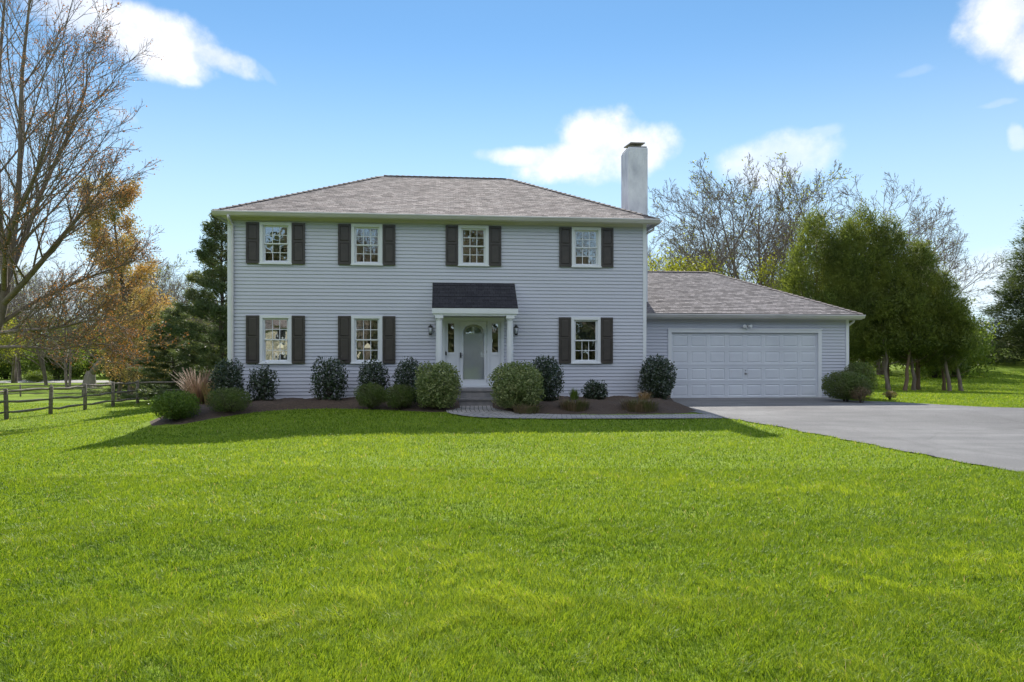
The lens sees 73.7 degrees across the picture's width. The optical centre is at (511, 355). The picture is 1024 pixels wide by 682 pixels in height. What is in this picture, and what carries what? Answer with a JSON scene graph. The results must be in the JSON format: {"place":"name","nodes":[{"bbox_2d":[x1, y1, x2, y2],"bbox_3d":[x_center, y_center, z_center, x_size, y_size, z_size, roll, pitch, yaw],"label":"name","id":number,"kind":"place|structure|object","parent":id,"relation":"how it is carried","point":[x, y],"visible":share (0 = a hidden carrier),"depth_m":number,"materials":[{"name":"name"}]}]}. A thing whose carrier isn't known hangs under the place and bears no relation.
{"place":"outdoors","nodes":[
{"label":"outdoors","id":0,"kind":"place"},
{"bbox_2d":[0,379,116,382],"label":"road","id":1,"kind":"structure","parent":0,"point":[72,381],"depth_m":100.54,"materials":[{"name":"grey asphalt"}]},
{"bbox_2d":[62,357,68,381],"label":"basketball hoop","id":2,"kind":"object","parent":1,"relation":"on","point":[67,367],"visible":0.41,"depth_m":100.49,"materials":[{"name":"metal"}]},
{"bbox_2d":[0,348,1023,681],"bbox_3d":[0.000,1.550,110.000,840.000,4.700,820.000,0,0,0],"label":"ground","id":3,"kind":"structure","parent":0,"point":[1002,368],"depth_m":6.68,"materials":[{"name":"green plant"}]},
{"bbox_2d":[0,339,36,378],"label":"garden bush","id":4,"kind":"object","parent":3,"relation":"on","point":[5,371],"visible":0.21,"depth_m":110.98,"materials":[{"name":"green plant"}]},
{"bbox_2d":[0,274,47,366],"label":"bare tree","id":5,"kind":"object","parent":3,"relation":"on","point":[8,339],"visible":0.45,"depth_m":80.11,"materials":[{"name":"brown plant"}]},
{"bbox_2d":[0,262,61,380],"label":"bare tree","id":6,"kind":"object","parent":3,"relation":"on","point":[19,368],"visible":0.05,"depth_m":103.31,"materials":[{"name":"brown plant"}]},
{"bbox_2d":[19,370,53,381],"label":"garden bush","id":7,"kind":"object","parent":3,"relation":"on","point":[36,376],"visible":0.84,"depth_m":97.83,"materials":[{"name":"green plant"}]},
{"bbox_2d":[0,266,74,382],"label":"bare tree","id":8,"kind":"object","parent":3,"relation":"on","point":[14,376],"visible":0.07,"depth_m":95.72,"materials":[{"name":"brown plant"}]},
{"bbox_2d":[0,263,85,384],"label":"bare tree","id":9,"kind":"object","parent":3,"relation":"on","point":[42,364],"visible":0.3,"depth_m":86.71,"materials":[{"name":"grey plant"}]},
{"bbox_2d":[5,260,110,386],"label":"bare tree","id":10,"kind":"object","parent":3,"relation":"on","point":[65,369],"visible":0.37,"depth_m":79.93,"materials":[{"name":"grey plant"}]},
{"bbox_2d":[19,340,100,380],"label":"garden bush","id":11,"kind":"object","parent":3,"relation":"on","point":[49,366],"visible":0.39,"depth_m":106.58,"materials":[{"name":"green plant"}]},
{"bbox_2d":[32,317,108,376],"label":"garden bush","id":12,"kind":"object","parent":3,"relation":"on","point":[92,361],"visible":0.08,"depth_m":120.19,"materials":[{"name":"green plant"}]},
{"bbox_2d":[80,356,108,387],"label":"tree stump","id":13,"kind":"object","parent":3,"relation":"on","point":[89,376],"visible":0.45,"depth_m":81.67,"materials":[{"name":"grey plant"}]},
{"bbox_2d":[0,0,189,372],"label":"bare tree","id":14,"kind":"object","parent":3,"relation":"on","point":[11,247],"visible":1,"depth_m":24.01,"materials":[{"name":"brown plant"}]},
{"bbox_2d":[26,261,164,381],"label":"bare tree","id":15,"kind":"object","parent":3,"relation":"on","point":[90,355],"visible":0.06,"depth_m":94.16,"materials":[{"name":"grey plant"}]},
{"bbox_2d":[0,380,196,418],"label":"rail fence","id":16,"kind":"object","parent":3,"relation":"on","point":[50,407],"visible":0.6,"depth_m":29.04,"materials":[{"name":"brown wood"}]},
{"bbox_2d":[0,383,207,395],"bbox_3d":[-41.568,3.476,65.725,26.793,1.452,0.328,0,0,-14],"label":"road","id":17,"kind":"structure","parent":3,"relation":"on","point":[20,385],"depth_m":65.05,"materials":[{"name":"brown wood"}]},
{"bbox_2d":[87,359,152,395],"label":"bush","id":18,"kind":"object","parent":3,"relation":"on","point":[124,387],"visible":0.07,"depth_m":63.05,"materials":[{"name":"green plant"}]},
{"bbox_2d":[64,171,177,398],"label":"orange tree","id":19,"kind":"object","parent":3,"relation":"on","point":[141,268],"visible":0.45,"depth_m":48.94,"materials":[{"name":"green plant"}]},
{"bbox_2d":[95,285,147,399],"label":"orange tree","id":20,"kind":"object","parent":3,"relation":"on","point":[120,379],"visible":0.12,"depth_m":51.70,"materials":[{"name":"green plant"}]},
{"bbox_2d":[95,306,165,376],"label":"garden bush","id":21,"kind":"object","parent":3,"relation":"on","point":[102,353],"depth_m":121.78,"materials":[{"name":"green plant"}]},
{"bbox_2d":[82,255,189,379],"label":"bare tree","id":22,"kind":"object","parent":3,"relation":"on","point":[146,289],"visible":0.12,"depth_m":69.98,"materials":[{"name":"grey plant"}]},
{"bbox_2d":[115,284,171,399],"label":"orange tree","id":23,"kind":"object","parent":3,"relation":"on","point":[151,293],"visible":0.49,"depth_m":46.07,"materials":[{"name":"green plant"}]},
{"bbox_2d":[105,253,192,339],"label":"bare tree","id":24,"kind":"object","parent":3,"relation":"on","point":[168,273],"visible":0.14,"depth_m":81.20,"materials":[{"name":"grey plant"}]},
{"bbox_2d":[89,273,220,372],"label":"bare tree","id":25,"kind":"object","parent":3,"relation":"on","point":[180,293],"visible":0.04,"depth_m":66.13,"materials":[{"name":"grey plant"}]},
{"bbox_2d":[116,306,210,400],"bbox_3d":[-18.602,-0.033,37.498,5.282,5.420,5.249,0,0,-25],"label":"pine tree","id":26,"kind":"object","parent":3,"relation":"on","point":[161,356],"visible":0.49,"depth_m":36.69,"materials":[{"name":"green plant"}]},
{"bbox_2d":[136,212,226,400],"bbox_3d":[-15.102,-2.499,35.504,6.729,10.348,6.771,0,0,0],"label":"pine tree","id":27,"kind":"object","parent":3,"relation":"on","point":[214,278],"visible":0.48,"depth_m":34.52,"materials":[{"name":"green plant"}]},
{"bbox_2d":[152,336,212,386],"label":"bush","id":28,"kind":"object","parent":3,"relation":"on","point":[170,371],"visible":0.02,"depth_m":58.97,"materials":[{"name":"green plant"}]},
{"bbox_2d":[149,267,226,380],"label":"bare tree","id":29,"kind":"object","parent":3,"relation":"on","point":[179,294],"visible":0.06,"depth_m":92.76,"materials":[{"name":"grey plant"}]},
{"bbox_2d":[178,284,226,348],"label":"bare tree","id":30,"kind":"object","parent":3,"relation":"on","point":[209,322],"depth_m":84.33,"materials":[{"name":"grey plant"}]},
{"bbox_2d":[150,397,459,425],"bbox_3d":[-5.208,1.413,18.373,7.855,0.446,6.658,0,0,0],"label":"mulch bed","id":31,"kind":"object","parent":3,"relation":"on","point":[265,405],"visible":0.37,"depth_m":17.56,"materials":[{"name":"brown soil"}]},
{"bbox_2d":[148,388,201,420],"bbox_3d":[-7.769,1.165,15.759,1.164,0.814,1.065,0,0,0],"label":"round bush","id":32,"kind":"object","parent":31,"relation":"on","point":[169,403],"visible":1,"depth_m":15.52,"materials":[{"name":"green plant"}]},
{"bbox_2d":[168,368,216,403],"bbox_3d":[-8.838,0.926,18.971,1.447,1.189,1.339,0,0,0],"label":"twig shrub","id":33,"kind":"object","parent":31,"relation":"on","point":[197,391],"visible":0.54,"depth_m":18.87,"materials":[{"name":"beige plant"}]},
{"bbox_2d":[199,380,214,404],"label":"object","id":34,"kind":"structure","parent":31,"relation":"on","point":[205,389],"depth_m":18.57,"materials":[{"name":"plant"}]},
{"bbox_2d":[207,357,244,402],"bbox_3d":[-7.629,0.765,18.309,0.939,1.456,0.899,0,0,0],"label":"tall shrub","id":35,"kind":"object","parent":31,"relation":"on","point":[224,378],"visible":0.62,"depth_m":18.13,"materials":[{"name":"green plant"}]},
{"bbox_2d":[203,387,252,412],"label":"bush","id":36,"kind":"object","parent":31,"relation":"on","point":[232,397],"visible":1,"depth_m":16.34,"materials":[{"name":"green plant"}]},
{"bbox_2d":[246,363,279,400],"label":"holly bush","id":37,"kind":"object","parent":31,"relation":"on","point":[261,385],"visible":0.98,"depth_m":18.47,"materials":[{"name":"green plant"}]},
{"bbox_2d":[309,356,349,399],"bbox_3d":[-5.008,0.717,18.738,1.103,1.432,1.036,0,0,0],"label":"holly bush","id":38,"kind":"object","parent":31,"relation":"on","point":[328,380],"visible":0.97,"depth_m":18.61,"materials":[{"name":"green plant"}]},
{"bbox_2d":[353,382,387,409],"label":"bush","id":39,"kind":"object","parent":31,"relation":"on","point":[372,394],"visible":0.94,"depth_m":17.38,"materials":[{"name":"green plant"}]},
{"bbox_2d":[356,358,389,398],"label":"holly bush","id":40,"kind":"object","parent":31,"relation":"on","point":[375,377],"visible":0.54,"depth_m":18.72,"materials":[{"name":"green plant"}]},
{"bbox_2d":[381,383,415,409],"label":"bush","id":41,"kind":"object","parent":31,"relation":"on","point":[398,398],"visible":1,"depth_m":17.19,"materials":[{"name":"green plant"}]},
{"bbox_2d":[392,356,423,400],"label":"tall shrub","id":42,"kind":"object","parent":31,"relation":"on","point":[403,373],"visible":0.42,"depth_m":18.29,"materials":[{"name":"green plant"}]},
{"bbox_2d":[409,379,421,402],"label":"holly bush","id":43,"kind":"object","parent":31,"relation":"on","point":[414,382],"visible":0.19,"depth_m":17.85,"materials":[{"name":"green plant"}]},
{"bbox_2d":[414,360,462,408],"bbox_3d":[-1.846,0.774,17.202,1.232,1.320,1.178,0,0,0],"label":"variegated bush","id":44,"kind":"object","parent":31,"relation":"on","point":[440,390],"visible":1,"depth_m":16.92,"materials":[{"name":"green plant"}]},
{"bbox_2d":[21,325,1022,373],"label":"wood","id":45,"kind":"object","parent":3,"relation":"on","point":[856,325],"depth_m":145.40,"materials":[{"name":"green plant"}]},
{"bbox_2d":[211,142,865,405],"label":"house","id":46,"kind":"structure","parent":3,"relation":"on","point":[476,281],"depth_m":20.14,"materials":[{"name":"plastic"}]},
{"bbox_2d":[259,222,291,264],"bbox_3d":[-6.718,-3.178,19.436,0.915,1.194,0.175,0,0,-6],"label":"window","id":47,"kind":"structure","parent":46,"relation":"in","point":[262,245],"depth_m":19.41,"materials":[{"name":"white wood"}]},
{"bbox_2d":[259,315,291,363],"bbox_3d":[-6.722,-0.446,19.473,0.915,1.389,0.249,0,0,-6],"label":"window","id":48,"kind":"structure","parent":46,"relation":"in","point":[265,329],"depth_m":19.41,"materials":[{"name":"white glass"}]},
{"bbox_2d":[350,224,382,265],"bbox_3d":[-4.180,-3.178,19.681,0.915,1.194,0.175,0,0,-6],"label":"window","id":49,"kind":"structure","parent":46,"relation":"in","point":[354,227],"depth_m":19.66,"materials":[{"name":"white wood"}]},
{"bbox_2d":[350,315,382,363],"bbox_3d":[-4.183,-0.446,19.717,0.915,1.389,0.249,0,0,-6],"label":"window","id":50,"kind":"structure","parent":46,"relation":"in","point":[356,321],"depth_m":19.68,"materials":[{"name":"glass"}]},
{"bbox_2d":[459,321,483,378],"bbox_3d":[-1.147,-0.052,20.067,0.810,1.885,0.047,0,0,-6],"label":"front door","id":51,"kind":"structure","parent":46,"relation":"in","point":[473,335],"depth_m":20.06,"materials":[{"name":"white glass"}]},
{"bbox_2d":[459,321,486,385],"bbox_3d":[-1.128,-0.053,19.929,0.812,1.885,0.101,0,0,-5],"label":"storm door","id":52,"kind":"structure","parent":46,"relation":"in","point":[463,324],"depth_m":19.94,"materials":[{"name":"white glass"}]},
{"bbox_2d":[458,225,488,265],"bbox_3d":[-1.129,-3.193,19.974,0.915,1.194,0.175,0,0,-6],"label":"window","id":53,"kind":"structure","parent":46,"relation":"in","point":[484,228],"depth_m":19.94,"materials":[{"name":"white wood"}]},
{"bbox_2d":[571,317,600,363],"bbox_3d":[2.185,-0.440,20.318,0.915,1.389,0.225,0,0,-5],"label":"window","id":54,"kind":"structure","parent":46,"relation":"in","point":[581,327],"depth_m":20.30,"materials":[{"name":"white glass"}]},
{"bbox_2d":[571,227,601,267],"bbox_3d":[2.201,-3.198,20.295,0.915,1.194,0.175,0,0,-6],"label":"window","id":55,"kind":"structure","parent":46,"relation":"in","point":[574,229],"depth_m":20.27,"materials":[{"name":"white wood"}]},
{"bbox_2d":[672,333,816,397],"bbox_3d":[7.585,0.355,22.244,4.970,2.170,0.108,0,0,-5],"label":"garage door","id":56,"kind":"structure","parent":46,"relation":"in","point":[709,365],"depth_m":22.24,"materials":[{"name":"paint"}]},
{"bbox_2d":[493,395,695,413],"bbox_3d":[2.231,1.309,18.996,5.540,0.238,6.025,0,0,0],"label":"mulch bed","id":57,"kind":"object","parent":3,"relation":"on","point":[609,405],"visible":0.42,"depth_m":17.18,"materials":[{"name":"brown soil"}]},
{"bbox_2d":[487,360,545,408],"bbox_3d":[0.105,0.771,16.927,1.483,1.326,1.418,0,0,0],"label":"variegated bush","id":58,"kind":"object","parent":57,"relation":"on","point":[519,383],"visible":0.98,"depth_m":16.61,"materials":[{"name":"green plant"}]},
{"bbox_2d":[512,402,542,413],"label":"grass tuft","id":59,"kind":"object","parent":57,"relation":"on","point":[526,409],"visible":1,"depth_m":16.12,"materials":[{"name":"green plant"}]},
{"bbox_2d":[529,355,564,400],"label":"tall shrub","id":60,"kind":"object","parent":57,"relation":"on","point":[550,383],"visible":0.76,"depth_m":18.32,"materials":[{"name":"green plant"}]},
{"bbox_2d":[557,397,591,411],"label":"grass tuft","id":61,"kind":"object","parent":57,"relation":"on","point":[573,407],"visible":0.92,"depth_m":16.68,"materials":[{"name":"green plant"}]},
{"bbox_2d":[569,387,580,399],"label":"iris clump","id":62,"kind":"object","parent":57,"relation":"on","point":[573,393],"visible":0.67,"depth_m":18.81,"materials":[{"name":"green plant"}]},
{"bbox_2d":[581,379,608,399],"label":"holly bush","id":63,"kind":"object","parent":57,"relation":"on","point":[597,391],"visible":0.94,"depth_m":19.06,"materials":[{"name":"green plant"}]},
{"bbox_2d":[618,397,659,411],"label":"grass tuft","id":64,"kind":"object","parent":57,"relation":"on","point":[639,405],"visible":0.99,"depth_m":16.57,"materials":[{"name":"green plant"}]},
{"bbox_2d":[636,392,651,399],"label":"grass tuft","id":65,"kind":"object","parent":57,"relation":"on","point":[645,395],"visible":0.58,"depth_m":18.60,"materials":[{"name":"plant"}]},
{"bbox_2d":[637,354,677,399],"bbox_3d":[4.214,0.684,19.850,1.166,1.497,1.119,0,0,0],"label":"tall shrub","id":66,"kind":"object","parent":57,"relation":"on","point":[661,373],"visible":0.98,"depth_m":19.63,"materials":[{"name":"green plant"}]},
{"bbox_2d":[648,236,676,270],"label":"bare tree","id":67,"kind":"object","parent":3,"relation":"on","point":[661,253],"visible":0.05,"depth_m":52.20,"materials":[{"name":"grey plant"}]},
{"bbox_2d":[652,249,712,270],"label":"bare tree","id":68,"kind":"object","parent":3,"relation":"on","point":[672,261],"visible":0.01,"depth_m":51.66,"materials":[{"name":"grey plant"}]},
{"bbox_2d":[648,199,750,281],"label":"bare tree","id":69,"kind":"object","parent":3,"relation":"on","point":[680,247],"visible":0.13,"depth_m":56.15,"materials":[{"name":"grey plant"}]},
{"bbox_2d":[648,152,815,289],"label":"bare tree","id":70,"kind":"object","parent":3,"relation":"on","point":[703,187],"visible":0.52,"depth_m":47.73,"materials":[{"name":"brown plant"}]},
{"bbox_2d":[648,167,837,288],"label":"bare tree","id":71,"kind":"object","parent":3,"relation":"on","point":[692,266],"visible":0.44,"depth_m":44.23,"materials":[{"name":"brown plant"}]},
{"bbox_2d":[723,159,863,296],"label":"bare tree","id":72,"kind":"object","parent":3,"relation":"on","point":[816,188],"visible":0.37,"depth_m":48.09,"materials":[{"name":"brown plant"}]},
{"bbox_2d":[740,213,895,296],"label":"bare tree","id":73,"kind":"object","parent":3,"relation":"on","point":[774,248],"depth_m":56.77,"materials":[{"name":"grey plant"}]},
{"bbox_2d":[770,201,868,348],"bbox_3d":[16.125,-3.070,36.213,5.390,10.314,5.469,0,0,0],"label":"cypress tree","id":74,"kind":"object","parent":3,"relation":"on","point":[793,282],"visible":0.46,"depth_m":35.85,"materials":[{"name":"green plant"}]},
{"bbox_2d":[821,370,872,401],"bbox_3d":[9.989,0.946,20.464,1.409,0.977,1.341,0,0,0],"label":"clipped bush","id":75,"kind":"object","parent":3,"relation":"on","point":[841,382],"visible":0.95,"depth_m":20.18,"materials":[{"name":"green plant"}]},
{"bbox_2d":[809,213,890,361],"bbox_3d":[17.381,-2.750,35.255,4.278,9.612,4.461,0,0,26],"label":"cypress tree","id":76,"kind":"object","parent":3,"relation":"on","point":[846,240],"visible":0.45,"depth_m":34.52,"materials":[{"name":"green plant"}]},
{"bbox_2d":[844,361,877,391],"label":"clipped bush","id":77,"kind":"object","parent":3,"relation":"on","point":[868,371],"visible":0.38,"depth_m":21.80,"materials":[{"name":"green plant"}]},
{"bbox_2d":[849,386,873,402],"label":"brush clump","id":78,"kind":"object","parent":3,"relation":"on","point":[859,392],"visible":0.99,"depth_m":19.75,"materials":[{"name":"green plant"}]},
{"bbox_2d":[815,196,922,372],"bbox_3d":[18.354,-3.246,35.821,5.379,10.692,5.583,0,0,-36],"label":"cypress tree","id":79,"kind":"object","parent":3,"relation":"on","point":[869,221],"visible":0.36,"depth_m":34.95,"materials":[{"name":"green plant"}]},
{"bbox_2d":[849,356,897,373],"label":"garden bush","id":80,"kind":"object","parent":3,"relation":"on","point":[871,363],"visible":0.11,"depth_m":51.15,"materials":[{"name":"green plant"}]},
{"bbox_2d":[853,288,916,389],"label":"cypress","id":81,"kind":"object","parent":3,"relation":"on","point":[883,307],"visible":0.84,"depth_m":33.72,"materials":[{"name":"green plant"}]},
{"bbox_2d":[882,390,898,399],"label":"brush clump","id":82,"kind":"object","parent":3,"relation":"on","point":[889,394],"visible":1,"depth_m":21.12,"materials":[{"name":"beige plant"}]},
{"bbox_2d":[794,167,988,374],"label":"bare tree","id":83,"kind":"object","parent":3,"relation":"on","point":[926,223],"visible":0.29,"depth_m":48.62,"materials":[{"name":"grey plant"}]},
{"bbox_2d":[850,210,938,388],"bbox_3d":[19.720,-2.822,35.399,4.599,9.814,4.796,0,0,-31],"label":"cypress tree","id":84,"kind":"object","parent":3,"relation":"on","point":[893,243],"visible":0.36,"depth_m":34.64,"materials":[{"name":"green plant"}]},
{"bbox_2d":[880,294,941,390],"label":"cypress","id":85,"kind":"object","parent":3,"relation":"on","point":[913,386],"visible":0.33,"depth_m":33.84,"materials":[{"name":"green plant"}]},
{"bbox_2d":[881,291,944,390],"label":"cypress","id":86,"kind":"object","parent":3,"relation":"on","point":[914,334],"visible":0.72,"depth_m":33.44,"materials":[{"name":"green plant"}]},
{"bbox_2d":[889,231,958,389],"bbox_3d":[20.763,-2.152,35.400,4.464,8.411,4.400,0,0,41],"label":"cypress tree","id":87,"kind":"object","parent":3,"relation":"on","point":[927,264],"visible":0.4,"depth_m":34.38,"materials":[{"name":"green plant"}]},
{"bbox_2d":[913,241,936,282],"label":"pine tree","id":88,"kind":"object","parent":3,"relation":"on","point":[929,242],"visible":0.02,"depth_m":54.55,"materials":[{"name":"green plant"}]},
{"bbox_2d":[898,319,974,378],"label":"garden bush","id":89,"kind":"object","parent":3,"relation":"on","point":[926,372],"visible":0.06,"depth_m":45.47,"materials":[{"name":"green plant"}]},
{"bbox_2d":[913,293,975,390],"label":"cypress","id":90,"kind":"object","parent":3,"relation":"on","point":[962,333],"visible":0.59,"depth_m":33.55,"materials":[{"name":"green plant"}]},
{"bbox_2d":[892,193,1008,310],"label":"bare tree","id":91,"kind":"object","parent":3,"relation":"on","point":[955,265],"visible":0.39,"depth_m":61.73,"materials":[{"name":"grey plant"}]},
{"bbox_2d":[917,263,984,390],"bbox_3d":[21.967,-1.356,34.920,3.418,6.721,3.293,0,0,11],"label":"cypress tree","id":92,"kind":"object","parent":3,"relation":"on","point":[940,364],"visible":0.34,"depth_m":34.22,"materials":[{"name":"green plant"}]},
{"bbox_2d":[927,311,1000,377],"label":"garden bush","id":93,"kind":"object","parent":3,"relation":"on","point":[982,352],"visible":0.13,"depth_m":45.33,"materials":[{"name":"green plant"}]},
{"bbox_2d":[938,293,990,390],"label":"cypress","id":94,"kind":"object","parent":3,"relation":"on","point":[969,332],"visible":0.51,"depth_m":33.64,"materials":[{"name":"green plant"}]},
{"bbox_2d":[969,217,1023,365],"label":"spruce tree","id":95,"kind":"object","parent":3,"relation":"on","point":[1013,285],"visible":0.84,"depth_m":54.33,"materials":[{"name":"green plant"}]},
{"bbox_2d":[0,0,1023,336],"label":"sky","id":96,"kind":"structure","parent":0,"point":[246,101],"materials":[{"name":"blue"}]},
{"bbox_2d":[446,406,720,418],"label":"path","id":97,"kind":"structure","parent":0,"point":[483,411],"depth_m":15.77,"materials":[{"name":"brick"}]},
{"bbox_2d":[672,397,1023,471],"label":"driveway","id":98,"kind":"structure","parent":0,"point":[990,436],"depth_m":14.66,"materials":[{"name":"concrete"}]}
]}

